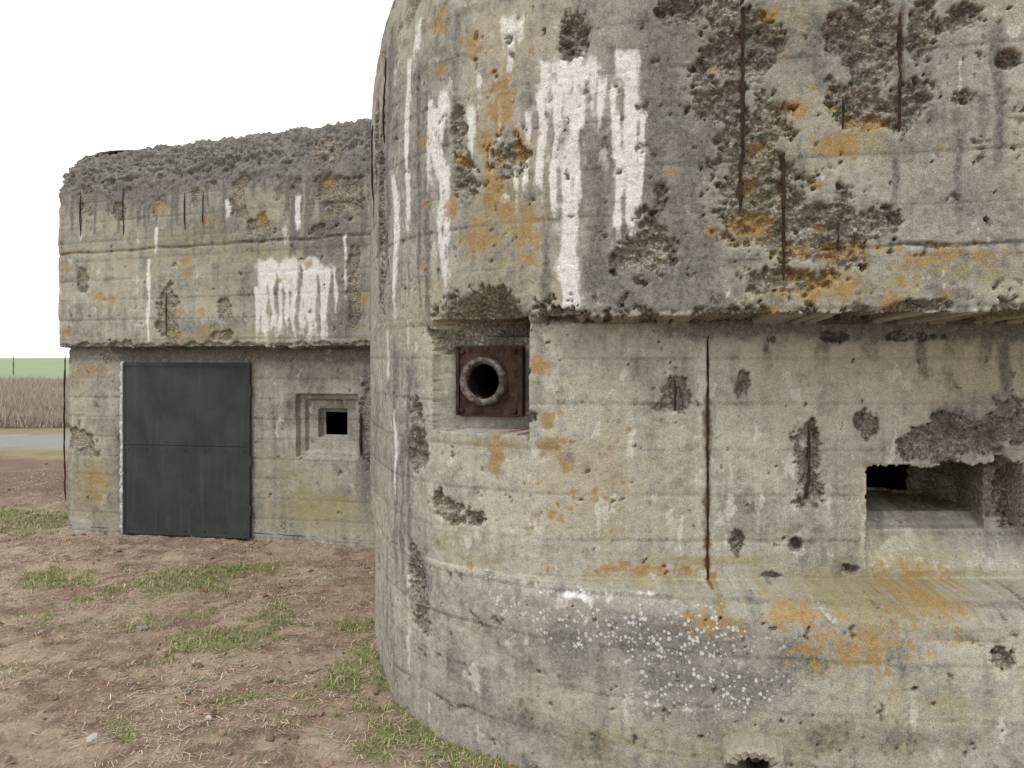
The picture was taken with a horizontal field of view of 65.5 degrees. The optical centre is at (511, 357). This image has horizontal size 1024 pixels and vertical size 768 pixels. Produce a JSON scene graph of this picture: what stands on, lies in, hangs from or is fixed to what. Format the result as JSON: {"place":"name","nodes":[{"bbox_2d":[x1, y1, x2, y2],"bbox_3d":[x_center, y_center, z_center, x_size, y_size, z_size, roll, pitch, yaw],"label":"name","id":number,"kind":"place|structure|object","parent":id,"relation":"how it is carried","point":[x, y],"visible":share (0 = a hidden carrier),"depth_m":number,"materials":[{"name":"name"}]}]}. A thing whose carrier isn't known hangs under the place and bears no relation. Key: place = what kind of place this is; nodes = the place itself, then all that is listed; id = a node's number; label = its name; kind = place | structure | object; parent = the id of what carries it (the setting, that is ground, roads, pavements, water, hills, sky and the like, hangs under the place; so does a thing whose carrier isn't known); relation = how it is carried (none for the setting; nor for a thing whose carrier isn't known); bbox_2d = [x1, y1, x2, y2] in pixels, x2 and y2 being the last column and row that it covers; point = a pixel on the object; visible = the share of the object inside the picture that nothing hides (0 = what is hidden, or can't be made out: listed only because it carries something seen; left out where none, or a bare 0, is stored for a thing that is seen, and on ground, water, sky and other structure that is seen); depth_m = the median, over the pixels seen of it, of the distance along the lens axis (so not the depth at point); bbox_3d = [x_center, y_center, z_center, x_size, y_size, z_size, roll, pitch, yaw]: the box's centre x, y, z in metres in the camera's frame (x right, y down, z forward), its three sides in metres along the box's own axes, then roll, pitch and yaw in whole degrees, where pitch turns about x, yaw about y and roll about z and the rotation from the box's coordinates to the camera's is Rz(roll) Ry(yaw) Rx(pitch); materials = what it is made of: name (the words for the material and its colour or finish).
{"place":"outdoors","nodes":[
{"label":"outdoors","id":0,"kind":"place"},
{"bbox_2d":[0,0,393,357],"label":"sky","id":1,"kind":"structure","parent":0,"point":[79,79],"materials":[{"name":"white"}]},
{"bbox_2d":[0,358,515,767],"bbox_3d":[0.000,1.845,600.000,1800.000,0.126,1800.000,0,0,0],"label":"ground","id":2,"kind":"structure","parent":0,"point":[35,449],"depth_m":4.95,"materials":[{"name":"brown soil"}]},
{"bbox_2d":[0,373,69,426],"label":"dry weeds","id":3,"kind":"object","parent":2,"relation":"on","point":[40,411],"visible":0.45,"depth_m":27.56,"materials":[{"name":"beige plant"}]},
{"bbox_2d":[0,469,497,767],"bbox_3d":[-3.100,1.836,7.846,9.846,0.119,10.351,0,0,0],"label":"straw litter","id":4,"kind":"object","parent":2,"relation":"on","point":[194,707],"visible":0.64,"depth_m":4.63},
{"bbox_2d":[0,461,514,767],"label":"earth clods","id":5,"kind":"object","parent":2,"relation":"on","point":[324,763],"visible":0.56,"depth_m":4.71,"materials":[{"name":"brown soil"}]},
{"bbox_2d":[58,118,498,547],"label":"entrance block","id":6,"kind":"structure","parent":2,"relation":"on","point":[264,269],"depth_m":7.94,"materials":[{"name":"concrete"}]},
{"bbox_2d":[119,361,123,533],"bbox_3d":[-4.049,0.940,8.282,0.083,1.800,0.079,0,0,0],"label":"door jamb mortar","id":7,"kind":"object","parent":6,"relation":"attached to","point":[121,447],"depth_m":8.26,"materials":[{"name":"grey concrete"}]},
{"bbox_2d":[123,362,250,540],"bbox_3d":[-3.323,0.947,8.162,1.433,1.785,0.100,0,0,11],"label":"steel door","id":8,"kind":"structure","parent":6,"relation":"attached to","point":[193,489],"depth_m":8.12,"materials":[{"name":"painted steel"}]},
{"bbox_2d":[127,367,251,533],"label":"door hinges and rivets","id":9,"kind":"object","parent":8,"relation":"attached to","point":[250,457],"visible":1,"depth_m":7.97,"materials":[{"name":"black metal"}]},
{"bbox_2d":[369,0,1023,767],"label":"block","id":10,"kind":"structure","parent":2,"relation":"on","point":[555,186],"depth_m":3.54,"materials":[{"name":"concrete"}]},
{"bbox_2d":[63,0,901,579],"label":"exposed rebar","id":11,"kind":"object","parent":10,"relation":"attached to","point":[899,42],"visible":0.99,"depth_m":3.31,"materials":[{"name":"metal"}]},
{"bbox_2d":[456,346,524,416],"bbox_3d":[-0.111,0.121,3.904,0.351,0.345,0.060,0,0,16],"label":"gun port frame","id":12,"kind":"object","parent":10,"relation":"attached to","point":[521,381],"visible":1,"depth_m":3.87,"materials":[{"name":"brown metal"}]},
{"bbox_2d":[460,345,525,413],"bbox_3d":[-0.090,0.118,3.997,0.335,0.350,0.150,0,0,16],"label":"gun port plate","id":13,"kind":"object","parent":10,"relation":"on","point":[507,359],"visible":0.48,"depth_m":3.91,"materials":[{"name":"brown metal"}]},
{"bbox_2d":[468,364,494,398],"bbox_3d":[-0.088,0.117,4.095,0.176,0.176,0.340,0,0,16],"label":"gun port tube liner","id":14,"kind":"object","parent":13,"relation":"attached to","point":[478,384],"visible":0.43,"depth_m":4.10,"materials":[{"name":"black metal"}]},
{"bbox_2d":[460,357,507,405],"bbox_3d":[-0.138,0.118,3.917,0.240,0.240,0.070,0,0,16],"label":"gun port ring","id":15,"kind":"object","parent":13,"relation":"attached to","point":[471,365],"visible":1,"depth_m":3.89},
{"bbox_2d":[721,732,785,767],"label":"drain spout","id":16,"kind":"object","parent":10,"relation":"attached to","point":[736,747],"visible":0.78,"depth_m":3.15,"materials":[{"name":"concrete"}]},
{"bbox_2d":[746,757,767,767],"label":"drain pipe","id":17,"kind":"object","parent":16,"relation":"on","point":[762,763],"visible":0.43,"depth_m":3.18,"materials":[{"name":"metal"}]},
{"bbox_2d":[0,470,536,767],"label":"grass","id":18,"kind":"structure","parent":0,"point":[220,566],"depth_m":5.22,"materials":[{"name":"green plant"}]}
]}

